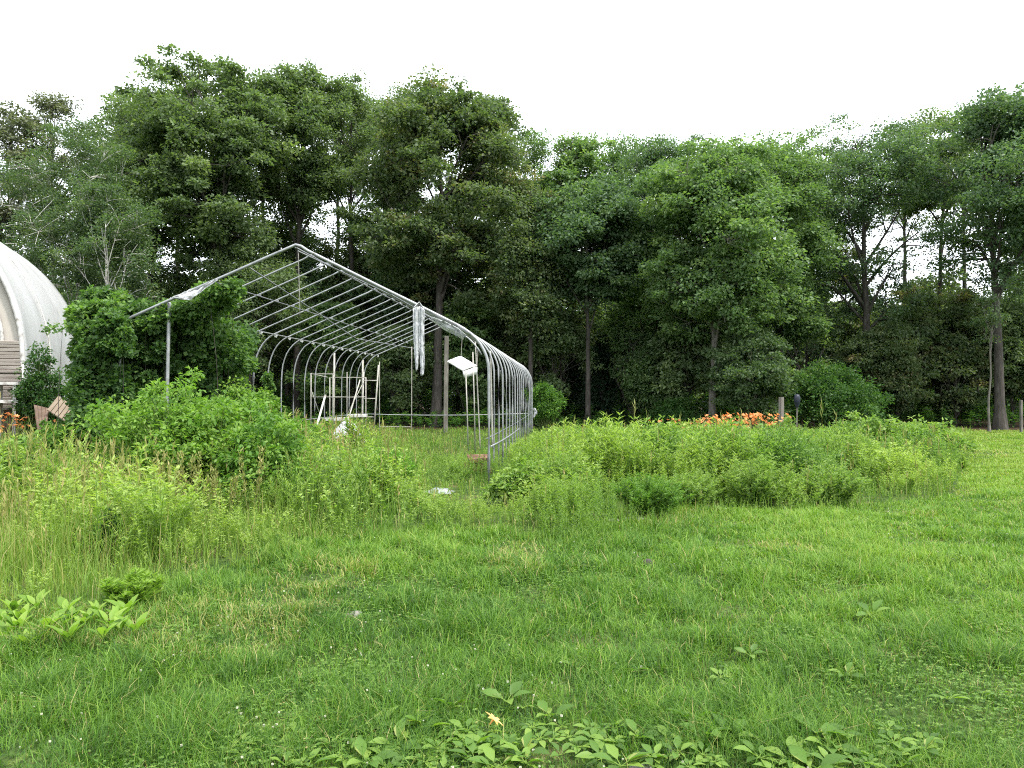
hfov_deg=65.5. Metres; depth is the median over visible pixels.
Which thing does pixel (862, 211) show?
oak tree
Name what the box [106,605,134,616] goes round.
leafy plant
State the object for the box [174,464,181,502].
seeding stalk
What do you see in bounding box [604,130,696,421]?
tree
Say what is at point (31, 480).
seeding grass stalks
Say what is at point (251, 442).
shrub
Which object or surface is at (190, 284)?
woodland tree
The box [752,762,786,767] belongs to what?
plantain plant
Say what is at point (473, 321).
young tree
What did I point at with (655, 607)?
plantain plant
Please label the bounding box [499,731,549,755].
plantain plant
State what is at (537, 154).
maple tree
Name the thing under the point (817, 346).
woodland tree
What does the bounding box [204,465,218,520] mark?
seeding stalk
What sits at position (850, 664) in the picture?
plantain plant
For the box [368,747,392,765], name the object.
plantain plant
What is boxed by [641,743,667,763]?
plantain plant
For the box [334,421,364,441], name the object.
plastic heap
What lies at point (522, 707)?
plantain plant
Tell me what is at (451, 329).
plastic scrap
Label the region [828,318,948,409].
tree
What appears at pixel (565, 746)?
plantain plant
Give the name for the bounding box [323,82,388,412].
maple tree
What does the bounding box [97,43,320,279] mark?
maple tree
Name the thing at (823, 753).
plantain plant
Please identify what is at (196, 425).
shrub
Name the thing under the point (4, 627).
leafy plant
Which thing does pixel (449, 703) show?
plantain plant
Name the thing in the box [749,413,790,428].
daylily clump
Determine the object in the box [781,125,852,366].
tree
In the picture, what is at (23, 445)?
shrub
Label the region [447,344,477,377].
hanging panel
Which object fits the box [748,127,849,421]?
tree
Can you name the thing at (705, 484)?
weed plant
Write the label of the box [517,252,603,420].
woodland tree
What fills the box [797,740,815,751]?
plantain plant
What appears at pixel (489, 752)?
plantain plant
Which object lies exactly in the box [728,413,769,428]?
daylily clump
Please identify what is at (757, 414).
daylily clump
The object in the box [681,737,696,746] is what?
plantain plant
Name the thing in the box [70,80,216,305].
maple tree
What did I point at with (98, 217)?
birch tree
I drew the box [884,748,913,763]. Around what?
plantain plant
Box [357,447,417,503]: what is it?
asparagus plant
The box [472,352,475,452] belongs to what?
stake
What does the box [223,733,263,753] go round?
plantain plant
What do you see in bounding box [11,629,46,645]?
leafy plant
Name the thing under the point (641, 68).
sky
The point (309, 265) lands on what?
woodland tree
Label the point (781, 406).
wooden post
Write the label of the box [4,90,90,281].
tree
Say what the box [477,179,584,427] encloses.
oak tree
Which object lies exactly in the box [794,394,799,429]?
shovel
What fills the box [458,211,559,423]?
woodland tree
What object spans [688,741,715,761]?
plantain plant
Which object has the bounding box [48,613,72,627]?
leafy plant
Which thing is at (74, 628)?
leafy plant
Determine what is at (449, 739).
plantain plant
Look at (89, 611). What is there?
leafy plant
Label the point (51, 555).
meadow grass
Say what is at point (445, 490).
plastic sheet
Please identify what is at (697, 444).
tall weeds
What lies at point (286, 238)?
maple tree
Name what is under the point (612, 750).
plantain plant
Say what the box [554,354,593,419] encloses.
spruce tree
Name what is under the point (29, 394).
shrub
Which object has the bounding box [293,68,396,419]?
maple tree
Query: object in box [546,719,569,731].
plantain plant
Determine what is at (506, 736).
plantain plant
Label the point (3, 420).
daylily clump
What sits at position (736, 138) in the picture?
tree
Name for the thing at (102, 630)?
leafy plant
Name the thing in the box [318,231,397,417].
woodland tree
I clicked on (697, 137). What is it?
tree
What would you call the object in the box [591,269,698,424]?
maple tree
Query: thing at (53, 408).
board panel
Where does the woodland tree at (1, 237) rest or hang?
on the ground at (10, 759)
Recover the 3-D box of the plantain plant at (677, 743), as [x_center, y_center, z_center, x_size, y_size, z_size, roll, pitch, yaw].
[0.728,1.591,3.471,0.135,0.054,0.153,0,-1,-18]
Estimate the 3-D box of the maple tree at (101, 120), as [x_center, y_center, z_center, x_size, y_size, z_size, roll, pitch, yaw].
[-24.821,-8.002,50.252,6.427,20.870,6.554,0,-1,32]
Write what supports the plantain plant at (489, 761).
on the ground at (10, 759)
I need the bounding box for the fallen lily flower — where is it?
[486,712,501,724]
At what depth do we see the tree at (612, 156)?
51.36 m
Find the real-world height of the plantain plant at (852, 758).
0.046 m
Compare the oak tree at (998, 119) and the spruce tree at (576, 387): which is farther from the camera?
the spruce tree at (576, 387)
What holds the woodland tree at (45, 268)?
on the ground at (10, 759)
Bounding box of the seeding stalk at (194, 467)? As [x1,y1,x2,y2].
[187,451,202,508]
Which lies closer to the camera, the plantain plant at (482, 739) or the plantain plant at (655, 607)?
the plantain plant at (482, 739)
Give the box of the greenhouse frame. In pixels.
[119,243,532,483]
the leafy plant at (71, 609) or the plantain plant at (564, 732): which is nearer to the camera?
the plantain plant at (564, 732)
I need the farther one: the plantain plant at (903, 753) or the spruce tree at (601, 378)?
the spruce tree at (601, 378)
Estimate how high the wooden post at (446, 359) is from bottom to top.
4.177 m
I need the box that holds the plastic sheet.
[425,487,454,493]
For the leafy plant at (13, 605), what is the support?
on the ground at (10, 759)
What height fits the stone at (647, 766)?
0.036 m
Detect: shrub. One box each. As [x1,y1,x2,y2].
[0,430,71,499]
[5,340,67,437]
[10,418,105,463]
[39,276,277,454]
[48,366,71,424]
[66,366,286,506]
[92,505,127,558]
[203,401,323,506]
[213,375,288,437]
[291,417,335,449]
[479,452,552,506]
[522,381,567,431]
[637,392,705,428]
[777,437,861,477]
[781,356,894,428]
[820,410,893,448]
[881,414,985,453]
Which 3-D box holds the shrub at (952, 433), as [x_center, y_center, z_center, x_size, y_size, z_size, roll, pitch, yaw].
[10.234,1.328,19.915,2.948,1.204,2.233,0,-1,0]
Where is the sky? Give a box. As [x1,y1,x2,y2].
[0,0,1023,307]
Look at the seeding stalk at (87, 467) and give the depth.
8.68 m
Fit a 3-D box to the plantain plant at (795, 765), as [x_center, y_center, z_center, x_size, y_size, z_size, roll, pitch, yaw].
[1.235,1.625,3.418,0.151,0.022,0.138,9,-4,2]
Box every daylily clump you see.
[0,412,29,443]
[1,415,55,437]
[691,417,725,434]
[697,414,746,427]
[713,414,753,425]
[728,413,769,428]
[745,412,773,428]
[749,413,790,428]
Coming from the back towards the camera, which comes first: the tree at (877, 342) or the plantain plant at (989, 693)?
the tree at (877, 342)
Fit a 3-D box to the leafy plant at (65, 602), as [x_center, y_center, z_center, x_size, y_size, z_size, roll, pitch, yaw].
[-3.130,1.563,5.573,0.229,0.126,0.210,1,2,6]
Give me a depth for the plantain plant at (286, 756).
3.43 m
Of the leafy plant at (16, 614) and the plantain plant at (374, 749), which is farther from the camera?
the leafy plant at (16, 614)
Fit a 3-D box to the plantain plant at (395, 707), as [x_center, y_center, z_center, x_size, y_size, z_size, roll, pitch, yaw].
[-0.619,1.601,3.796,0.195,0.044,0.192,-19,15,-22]
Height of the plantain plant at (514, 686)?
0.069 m
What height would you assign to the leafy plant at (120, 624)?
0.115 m
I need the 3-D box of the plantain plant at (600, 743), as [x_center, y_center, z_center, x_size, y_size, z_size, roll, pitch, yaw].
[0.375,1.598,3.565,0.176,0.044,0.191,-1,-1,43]
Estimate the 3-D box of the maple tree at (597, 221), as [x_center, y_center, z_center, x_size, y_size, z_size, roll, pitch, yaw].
[3.831,-3.885,38.127,6.898,12.359,7.098,-1,-1,38]
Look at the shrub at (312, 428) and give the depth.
16.68 m
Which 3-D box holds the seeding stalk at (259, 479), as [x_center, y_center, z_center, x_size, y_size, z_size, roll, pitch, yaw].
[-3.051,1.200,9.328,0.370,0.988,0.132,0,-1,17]
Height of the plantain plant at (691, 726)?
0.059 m
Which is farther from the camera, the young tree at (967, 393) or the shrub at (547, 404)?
the young tree at (967, 393)
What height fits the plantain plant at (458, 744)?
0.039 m
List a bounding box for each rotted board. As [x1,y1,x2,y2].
[464,462,486,468]
[467,454,486,462]
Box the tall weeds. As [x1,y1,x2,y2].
[0,411,970,637]
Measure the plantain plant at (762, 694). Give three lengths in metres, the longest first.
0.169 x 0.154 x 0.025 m
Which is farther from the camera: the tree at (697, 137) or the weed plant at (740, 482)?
the tree at (697, 137)
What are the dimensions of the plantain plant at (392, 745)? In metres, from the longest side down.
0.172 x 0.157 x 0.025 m
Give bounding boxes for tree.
[0,99,59,409]
[0,112,161,304]
[0,207,76,297]
[0,217,31,262]
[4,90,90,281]
[37,179,165,304]
[47,163,113,304]
[56,224,206,304]
[58,91,162,226]
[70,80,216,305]
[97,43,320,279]
[144,63,213,272]
[171,276,207,295]
[180,236,321,390]
[231,57,361,416]
[236,175,335,417]
[241,65,313,390]
[248,290,304,377]
[264,288,307,400]
[278,257,342,422]
[284,300,375,422]
[289,228,363,416]
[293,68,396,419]
[312,243,433,420]
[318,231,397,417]
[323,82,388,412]
[335,187,443,423]
[338,63,544,426]
[340,81,425,419]
[357,321,434,425]
[380,275,459,422]
[384,195,482,350]
[411,173,495,417]
[429,297,505,425]
[442,285,550,423]
[443,219,508,409]
[447,92,537,418]
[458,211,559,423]
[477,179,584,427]
[512,126,566,372]
[516,315,603,425]
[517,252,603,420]
[519,170,657,424]
[523,131,616,419]
[535,224,585,380]
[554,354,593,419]
[570,333,629,423]
[587,130,647,418]
[589,272,638,422]
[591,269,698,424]
[603,207,671,422]
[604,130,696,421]
[605,331,667,426]
[617,132,819,426]
[647,327,722,402]
[650,130,716,382]
[689,331,800,428]
[719,134,772,413]
[726,319,769,419]
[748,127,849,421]
[764,312,834,426]
[773,196,857,423]
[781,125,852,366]
[794,113,956,417]
[814,234,893,358]
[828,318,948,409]
[853,279,1021,421]
[855,349,938,420]
[867,115,951,418]
[881,105,983,421]
[893,82,1023,430]
[916,334,1005,426]
[925,105,991,417]
[971,295,1023,396]
[980,351,1023,425]
[989,259,1023,423]
[995,82,1023,289]
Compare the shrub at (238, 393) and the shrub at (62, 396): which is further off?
the shrub at (62, 396)
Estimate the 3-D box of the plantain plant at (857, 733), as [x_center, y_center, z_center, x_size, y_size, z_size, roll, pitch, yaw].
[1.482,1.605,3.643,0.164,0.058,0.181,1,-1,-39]
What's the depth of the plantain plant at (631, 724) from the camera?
3.65 m
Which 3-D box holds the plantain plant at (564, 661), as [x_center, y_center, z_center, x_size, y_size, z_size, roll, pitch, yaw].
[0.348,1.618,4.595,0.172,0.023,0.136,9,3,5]
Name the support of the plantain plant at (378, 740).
on the ground at (10, 759)
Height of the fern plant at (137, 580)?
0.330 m
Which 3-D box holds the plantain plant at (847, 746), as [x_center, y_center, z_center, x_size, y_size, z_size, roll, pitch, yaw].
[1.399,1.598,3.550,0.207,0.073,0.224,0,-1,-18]
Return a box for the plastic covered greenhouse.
[0,242,72,438]
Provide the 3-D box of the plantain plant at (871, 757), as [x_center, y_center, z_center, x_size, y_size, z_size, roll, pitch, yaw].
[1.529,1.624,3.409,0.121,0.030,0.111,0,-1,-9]
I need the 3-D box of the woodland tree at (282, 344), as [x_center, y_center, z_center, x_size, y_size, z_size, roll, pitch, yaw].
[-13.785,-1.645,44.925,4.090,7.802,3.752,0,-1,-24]
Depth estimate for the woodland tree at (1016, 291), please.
43.67 m
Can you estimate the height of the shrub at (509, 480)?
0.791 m
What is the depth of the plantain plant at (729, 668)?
4.51 m
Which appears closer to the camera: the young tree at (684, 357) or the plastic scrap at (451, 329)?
the plastic scrap at (451, 329)
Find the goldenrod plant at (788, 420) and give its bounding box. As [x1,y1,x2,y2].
[779,414,794,430]
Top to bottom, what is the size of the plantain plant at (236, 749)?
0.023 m
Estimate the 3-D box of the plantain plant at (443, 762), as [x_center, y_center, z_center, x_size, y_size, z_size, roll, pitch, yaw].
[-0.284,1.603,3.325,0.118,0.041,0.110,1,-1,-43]
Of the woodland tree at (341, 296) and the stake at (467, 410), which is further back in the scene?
the woodland tree at (341, 296)
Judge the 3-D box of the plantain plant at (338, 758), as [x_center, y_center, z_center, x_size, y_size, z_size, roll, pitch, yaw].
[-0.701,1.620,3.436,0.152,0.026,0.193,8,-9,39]
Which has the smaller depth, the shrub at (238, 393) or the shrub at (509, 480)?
the shrub at (509, 480)
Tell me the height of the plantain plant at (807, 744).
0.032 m
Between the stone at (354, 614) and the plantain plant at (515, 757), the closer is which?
the plantain plant at (515, 757)
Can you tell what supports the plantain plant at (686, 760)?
on the ground at (10, 759)
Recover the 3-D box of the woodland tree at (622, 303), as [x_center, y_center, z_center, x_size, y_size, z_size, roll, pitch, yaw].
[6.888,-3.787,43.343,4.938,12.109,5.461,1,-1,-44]
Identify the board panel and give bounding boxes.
[34,405,48,429]
[47,396,70,420]
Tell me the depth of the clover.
4.25 m
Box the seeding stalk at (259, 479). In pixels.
[239,445,264,526]
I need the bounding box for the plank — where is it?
[317,395,325,423]
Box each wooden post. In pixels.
[443,336,448,432]
[778,397,783,423]
[1019,400,1022,431]
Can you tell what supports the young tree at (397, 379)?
on the ground at (10, 759)
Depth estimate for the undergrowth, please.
40.36 m
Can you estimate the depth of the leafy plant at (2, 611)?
5.41 m
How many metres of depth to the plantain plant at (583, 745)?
3.54 m
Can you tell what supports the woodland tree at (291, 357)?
on the ground at (10, 759)
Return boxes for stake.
[465,372,468,449]
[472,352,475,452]
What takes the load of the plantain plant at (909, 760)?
on the ground at (10, 759)
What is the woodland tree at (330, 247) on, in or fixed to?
on the ground at (10, 759)
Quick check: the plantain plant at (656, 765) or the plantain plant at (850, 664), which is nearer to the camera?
the plantain plant at (656, 765)
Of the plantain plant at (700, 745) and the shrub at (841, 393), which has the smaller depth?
the plantain plant at (700, 745)
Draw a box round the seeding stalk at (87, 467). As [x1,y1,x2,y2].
[84,447,103,510]
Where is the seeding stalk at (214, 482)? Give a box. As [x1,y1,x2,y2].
[210,475,238,527]
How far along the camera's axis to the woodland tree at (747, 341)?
44.01 m
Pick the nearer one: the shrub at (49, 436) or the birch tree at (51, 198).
the shrub at (49, 436)
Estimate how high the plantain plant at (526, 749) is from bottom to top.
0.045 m
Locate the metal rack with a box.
[310,373,367,428]
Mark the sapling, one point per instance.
(981, 323)
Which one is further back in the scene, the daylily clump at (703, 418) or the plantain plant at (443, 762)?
the daylily clump at (703, 418)
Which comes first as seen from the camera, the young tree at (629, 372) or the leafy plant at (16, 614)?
the leafy plant at (16, 614)
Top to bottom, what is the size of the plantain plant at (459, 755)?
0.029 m
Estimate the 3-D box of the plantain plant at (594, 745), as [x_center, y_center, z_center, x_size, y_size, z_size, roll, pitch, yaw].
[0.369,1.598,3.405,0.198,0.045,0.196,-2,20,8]
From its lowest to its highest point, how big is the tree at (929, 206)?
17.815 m
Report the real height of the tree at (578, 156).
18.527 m
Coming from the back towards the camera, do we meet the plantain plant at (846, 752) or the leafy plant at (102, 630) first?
the leafy plant at (102, 630)
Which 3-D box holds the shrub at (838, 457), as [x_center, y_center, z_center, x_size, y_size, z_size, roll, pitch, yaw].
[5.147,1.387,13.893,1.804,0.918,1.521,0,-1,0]
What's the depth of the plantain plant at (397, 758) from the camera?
3.38 m
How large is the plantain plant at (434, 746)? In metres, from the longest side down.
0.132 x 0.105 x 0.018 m
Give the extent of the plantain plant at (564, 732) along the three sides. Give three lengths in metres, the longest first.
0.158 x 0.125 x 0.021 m
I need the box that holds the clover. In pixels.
[11,498,1023,767]
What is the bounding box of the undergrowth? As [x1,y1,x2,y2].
[9,385,1023,429]
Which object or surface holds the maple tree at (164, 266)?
on the ground at (10, 759)
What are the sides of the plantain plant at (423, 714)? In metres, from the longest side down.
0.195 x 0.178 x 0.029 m
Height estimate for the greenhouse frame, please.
4.510 m
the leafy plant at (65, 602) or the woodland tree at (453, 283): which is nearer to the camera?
the leafy plant at (65, 602)
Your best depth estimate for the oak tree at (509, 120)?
47.39 m
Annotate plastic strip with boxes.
[413,302,424,375]
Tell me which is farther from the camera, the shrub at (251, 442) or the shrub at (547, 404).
the shrub at (547, 404)
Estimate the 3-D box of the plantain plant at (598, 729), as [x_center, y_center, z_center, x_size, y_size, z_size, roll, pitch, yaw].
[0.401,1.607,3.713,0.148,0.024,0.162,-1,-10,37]
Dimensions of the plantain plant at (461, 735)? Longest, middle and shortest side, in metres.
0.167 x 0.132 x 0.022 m
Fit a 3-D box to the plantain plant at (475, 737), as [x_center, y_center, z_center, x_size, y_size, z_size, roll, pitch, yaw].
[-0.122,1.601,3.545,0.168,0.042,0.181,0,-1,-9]
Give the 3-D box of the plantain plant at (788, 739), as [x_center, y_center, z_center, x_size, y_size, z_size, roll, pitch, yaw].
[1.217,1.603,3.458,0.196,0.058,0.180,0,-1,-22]
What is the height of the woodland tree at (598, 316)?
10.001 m
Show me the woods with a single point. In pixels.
(932, 286)
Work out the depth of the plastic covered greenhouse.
21.67 m
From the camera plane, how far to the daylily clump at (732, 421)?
25.37 m
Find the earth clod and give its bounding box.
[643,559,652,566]
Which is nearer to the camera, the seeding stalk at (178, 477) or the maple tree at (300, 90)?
the seeding stalk at (178, 477)
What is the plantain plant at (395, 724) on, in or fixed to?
on the ground at (10, 759)
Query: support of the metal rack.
on the ground at (10, 759)
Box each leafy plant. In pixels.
[0,598,25,610]
[0,609,17,621]
[0,616,18,637]
[3,603,36,619]
[3,610,33,631]
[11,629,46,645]
[16,589,50,609]
[25,607,67,631]
[46,619,85,642]
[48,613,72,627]
[51,596,80,613]
[62,606,83,621]
[73,612,93,628]
[79,609,95,623]
[87,600,107,610]
[88,605,127,627]
[88,619,121,638]
[105,594,139,614]
[105,614,129,633]
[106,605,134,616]
[114,612,153,633]
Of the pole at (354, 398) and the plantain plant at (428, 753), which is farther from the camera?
the pole at (354, 398)
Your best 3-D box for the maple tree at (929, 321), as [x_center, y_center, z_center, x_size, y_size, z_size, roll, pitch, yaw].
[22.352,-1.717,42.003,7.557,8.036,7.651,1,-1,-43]
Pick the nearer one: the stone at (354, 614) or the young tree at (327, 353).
the stone at (354, 614)
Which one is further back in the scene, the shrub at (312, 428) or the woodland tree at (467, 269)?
the woodland tree at (467, 269)
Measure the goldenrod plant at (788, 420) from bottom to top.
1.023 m
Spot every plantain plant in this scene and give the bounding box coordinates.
[47,693,76,707]
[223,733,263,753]
[226,747,261,760]
[267,748,294,761]
[270,751,303,766]
[282,721,304,741]
[288,754,321,765]
[289,747,330,767]
[315,731,347,746]
[324,753,361,767]
[342,735,379,748]
[346,737,399,767]
[368,717,421,750]
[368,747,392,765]
[370,706,397,730]
[372,755,402,767]
[379,718,416,732]
[379,743,399,753]
[401,755,439,767]
[404,715,451,729]
[413,708,440,726]
[418,748,438,760]
[421,740,445,754]
[422,738,450,754]
[430,756,459,767]
[432,698,465,707]
[435,754,455,763]
[439,725,454,734]
[447,733,475,742]
[448,737,489,765]
[449,718,476,736]
[451,746,478,759]
[452,741,481,752]
[453,734,471,753]
[456,726,485,732]
[463,735,492,744]
[465,732,502,754]
[467,746,525,767]
[469,755,501,767]
[474,730,500,742]
[475,728,501,735]
[481,681,530,703]
[491,733,523,745]
[493,734,516,750]
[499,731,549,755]
[500,740,544,767]
[505,746,544,767]
[512,702,534,708]
[518,720,547,733]
[531,729,556,747]
[536,700,574,717]
[539,733,560,741]
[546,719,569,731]
[550,742,575,756]
[557,729,588,743]
[560,660,585,670]
[570,739,590,753]
[573,719,600,737]
[573,728,619,749]
[575,739,620,767]
[584,724,611,732]
[589,744,651,767]
[590,731,626,749]
[594,739,609,753]
[601,719,626,732]
[624,718,661,739]
[625,749,663,766]
[633,724,657,739]
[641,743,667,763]
[641,762,663,767]
[647,603,663,609]
[655,724,682,753]
[657,735,693,760]
[660,708,687,724]
[667,708,716,721]
[670,745,688,756]
[677,758,705,767]
[679,722,730,736]
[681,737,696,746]
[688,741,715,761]
[698,755,728,766]
[708,713,758,738]
[710,667,730,688]
[716,738,743,748]
[718,663,741,675]
[733,739,780,767]
[734,644,763,658]
[747,690,777,702]
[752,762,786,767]
[765,736,812,767]
[780,757,815,767]
[782,740,814,745]
[788,745,847,767]
[789,732,828,752]
[790,713,846,734]
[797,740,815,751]
[805,722,862,753]
[807,725,854,750]
[809,746,852,767]
[823,724,862,738]
[828,662,863,677]
[837,739,869,754]
[838,743,868,755]
[845,753,881,767]
[851,754,886,767]
[856,599,890,618]
[872,730,920,747]
[873,720,903,739]
[874,745,910,757]
[875,739,891,750]
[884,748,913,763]
[889,754,922,767]
[902,736,939,754]
[910,732,943,748]
[923,748,944,758]
[926,691,970,702]
[984,690,1010,695]
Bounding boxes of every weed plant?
[530,482,593,512]
[606,472,695,516]
[662,468,726,506]
[719,453,796,507]
[790,462,871,504]
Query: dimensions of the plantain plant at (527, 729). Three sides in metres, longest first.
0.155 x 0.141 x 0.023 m
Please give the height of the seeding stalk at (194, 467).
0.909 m
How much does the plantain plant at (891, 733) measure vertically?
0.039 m
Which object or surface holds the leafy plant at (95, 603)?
on the ground at (10, 759)
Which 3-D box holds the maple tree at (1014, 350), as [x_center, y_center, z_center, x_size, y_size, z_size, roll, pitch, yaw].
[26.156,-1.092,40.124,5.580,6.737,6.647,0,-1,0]
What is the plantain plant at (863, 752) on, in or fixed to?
on the ground at (10, 759)
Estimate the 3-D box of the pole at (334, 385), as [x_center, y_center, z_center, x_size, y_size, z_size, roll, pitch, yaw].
[-6.124,0.488,27.396,0.073,3.112,0.064,0,-1,0]
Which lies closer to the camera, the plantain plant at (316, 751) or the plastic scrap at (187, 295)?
the plantain plant at (316, 751)
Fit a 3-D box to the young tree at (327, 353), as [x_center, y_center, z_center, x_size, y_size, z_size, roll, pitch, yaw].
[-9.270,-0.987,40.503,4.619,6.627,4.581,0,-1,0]
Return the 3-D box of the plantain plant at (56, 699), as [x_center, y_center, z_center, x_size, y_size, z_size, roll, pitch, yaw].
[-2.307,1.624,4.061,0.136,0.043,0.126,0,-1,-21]
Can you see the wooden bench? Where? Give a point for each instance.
(15, 384)
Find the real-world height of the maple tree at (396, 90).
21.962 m
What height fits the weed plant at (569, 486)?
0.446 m
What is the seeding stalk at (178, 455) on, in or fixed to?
on the ground at (10, 759)
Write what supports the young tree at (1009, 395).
on the ground at (10, 759)
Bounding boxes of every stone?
[347,611,361,617]
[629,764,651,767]
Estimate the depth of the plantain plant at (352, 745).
3.58 m
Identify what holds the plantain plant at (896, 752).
on the ground at (10, 759)
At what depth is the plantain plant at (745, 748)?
3.45 m
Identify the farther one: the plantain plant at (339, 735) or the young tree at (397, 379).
the young tree at (397, 379)
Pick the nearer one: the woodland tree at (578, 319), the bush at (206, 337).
the bush at (206, 337)
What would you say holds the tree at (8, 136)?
on the ground at (10, 759)
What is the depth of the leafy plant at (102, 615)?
5.32 m
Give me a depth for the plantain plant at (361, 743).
3.43 m
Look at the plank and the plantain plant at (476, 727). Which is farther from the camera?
the plank
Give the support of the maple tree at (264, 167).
on the ground at (10, 759)
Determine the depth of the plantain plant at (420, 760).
3.41 m
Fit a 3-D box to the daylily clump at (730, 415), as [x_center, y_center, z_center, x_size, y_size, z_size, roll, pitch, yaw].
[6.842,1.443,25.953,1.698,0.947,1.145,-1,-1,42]
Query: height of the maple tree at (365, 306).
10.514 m
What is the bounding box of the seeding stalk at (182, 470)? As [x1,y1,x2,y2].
[179,450,185,501]
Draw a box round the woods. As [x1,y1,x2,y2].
[9,250,1023,419]
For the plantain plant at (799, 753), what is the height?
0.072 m
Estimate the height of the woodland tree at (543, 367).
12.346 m
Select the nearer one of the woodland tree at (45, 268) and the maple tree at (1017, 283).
the maple tree at (1017, 283)
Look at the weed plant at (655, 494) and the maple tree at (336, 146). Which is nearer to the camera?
the weed plant at (655, 494)
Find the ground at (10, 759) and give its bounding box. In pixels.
[0,399,1023,767]
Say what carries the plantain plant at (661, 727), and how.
on the ground at (10, 759)
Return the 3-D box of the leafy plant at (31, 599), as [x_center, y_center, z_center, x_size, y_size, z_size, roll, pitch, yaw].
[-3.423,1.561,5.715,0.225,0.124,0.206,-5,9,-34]
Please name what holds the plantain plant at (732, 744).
on the ground at (10, 759)
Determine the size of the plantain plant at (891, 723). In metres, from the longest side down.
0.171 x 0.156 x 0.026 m
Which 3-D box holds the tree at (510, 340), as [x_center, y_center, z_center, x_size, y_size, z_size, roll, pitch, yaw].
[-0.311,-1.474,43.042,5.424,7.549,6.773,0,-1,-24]
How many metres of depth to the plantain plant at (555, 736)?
3.63 m
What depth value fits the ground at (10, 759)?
4.92 m
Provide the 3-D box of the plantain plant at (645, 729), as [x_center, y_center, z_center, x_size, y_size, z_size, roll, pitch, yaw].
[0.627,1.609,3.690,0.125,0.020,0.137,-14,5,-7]
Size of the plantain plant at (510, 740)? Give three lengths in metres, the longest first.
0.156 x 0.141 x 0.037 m
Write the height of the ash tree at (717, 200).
13.770 m
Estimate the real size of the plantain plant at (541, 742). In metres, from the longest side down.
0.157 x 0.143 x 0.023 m
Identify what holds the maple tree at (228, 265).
on the ground at (10, 759)
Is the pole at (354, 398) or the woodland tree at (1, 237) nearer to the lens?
the pole at (354, 398)
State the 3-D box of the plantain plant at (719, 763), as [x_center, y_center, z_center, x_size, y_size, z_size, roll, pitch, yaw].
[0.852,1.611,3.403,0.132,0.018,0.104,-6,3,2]
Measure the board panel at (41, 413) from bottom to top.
0.583 m
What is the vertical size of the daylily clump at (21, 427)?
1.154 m
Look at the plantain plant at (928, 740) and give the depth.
3.54 m
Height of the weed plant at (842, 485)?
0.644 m
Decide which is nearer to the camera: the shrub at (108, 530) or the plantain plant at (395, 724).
the plantain plant at (395, 724)
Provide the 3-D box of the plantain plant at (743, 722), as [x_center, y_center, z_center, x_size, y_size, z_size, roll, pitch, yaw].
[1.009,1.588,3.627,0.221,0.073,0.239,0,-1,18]
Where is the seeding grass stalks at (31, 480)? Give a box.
[0,391,967,585]
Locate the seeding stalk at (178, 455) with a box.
[154,449,180,498]
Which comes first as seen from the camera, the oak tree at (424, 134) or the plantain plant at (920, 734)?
the plantain plant at (920, 734)
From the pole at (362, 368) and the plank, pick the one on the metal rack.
the pole at (362, 368)
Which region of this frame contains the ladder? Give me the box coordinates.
[361,365,378,427]
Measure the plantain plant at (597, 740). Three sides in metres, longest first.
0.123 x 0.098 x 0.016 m
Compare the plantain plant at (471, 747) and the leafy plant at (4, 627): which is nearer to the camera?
the plantain plant at (471, 747)
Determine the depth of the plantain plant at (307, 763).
3.42 m
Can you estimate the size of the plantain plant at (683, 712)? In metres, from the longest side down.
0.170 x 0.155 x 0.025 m
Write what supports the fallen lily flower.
on the plantain plant at (489, 730)
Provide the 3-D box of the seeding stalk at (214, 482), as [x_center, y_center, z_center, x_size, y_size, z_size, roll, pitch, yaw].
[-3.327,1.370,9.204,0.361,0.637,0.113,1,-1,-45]
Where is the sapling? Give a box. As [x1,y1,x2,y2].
[963,289,1013,431]
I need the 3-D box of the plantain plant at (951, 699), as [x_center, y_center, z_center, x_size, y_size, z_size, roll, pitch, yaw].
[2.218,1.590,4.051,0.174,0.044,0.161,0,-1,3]
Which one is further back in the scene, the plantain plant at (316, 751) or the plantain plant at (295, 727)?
the plantain plant at (295, 727)
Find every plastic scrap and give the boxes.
[173,279,216,299]
[431,317,465,339]
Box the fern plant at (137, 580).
[95,564,167,604]
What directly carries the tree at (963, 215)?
on the ground at (10, 759)
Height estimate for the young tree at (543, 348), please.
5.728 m
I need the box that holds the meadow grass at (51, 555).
[0,417,970,639]
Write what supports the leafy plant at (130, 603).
on the ground at (10, 759)
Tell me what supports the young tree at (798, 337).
on the ground at (10, 759)
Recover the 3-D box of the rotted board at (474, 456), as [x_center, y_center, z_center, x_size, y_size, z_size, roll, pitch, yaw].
[-0.653,1.464,15.577,0.446,0.160,0.305,0,-1,-6]
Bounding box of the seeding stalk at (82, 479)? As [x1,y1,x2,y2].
[72,473,84,495]
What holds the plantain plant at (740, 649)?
on the ground at (10, 759)
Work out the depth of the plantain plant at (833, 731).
3.73 m
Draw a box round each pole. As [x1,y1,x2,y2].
[333,353,334,427]
[348,380,360,419]
[362,360,363,381]
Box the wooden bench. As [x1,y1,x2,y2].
[0,382,19,441]
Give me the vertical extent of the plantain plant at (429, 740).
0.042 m
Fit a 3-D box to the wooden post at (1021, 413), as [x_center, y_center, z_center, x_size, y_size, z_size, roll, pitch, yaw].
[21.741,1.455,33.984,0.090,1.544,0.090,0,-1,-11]
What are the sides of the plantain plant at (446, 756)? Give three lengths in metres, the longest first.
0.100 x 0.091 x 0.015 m
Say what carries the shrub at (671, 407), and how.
on the ground at (10, 759)
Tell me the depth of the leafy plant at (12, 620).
5.16 m
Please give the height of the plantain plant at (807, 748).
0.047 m

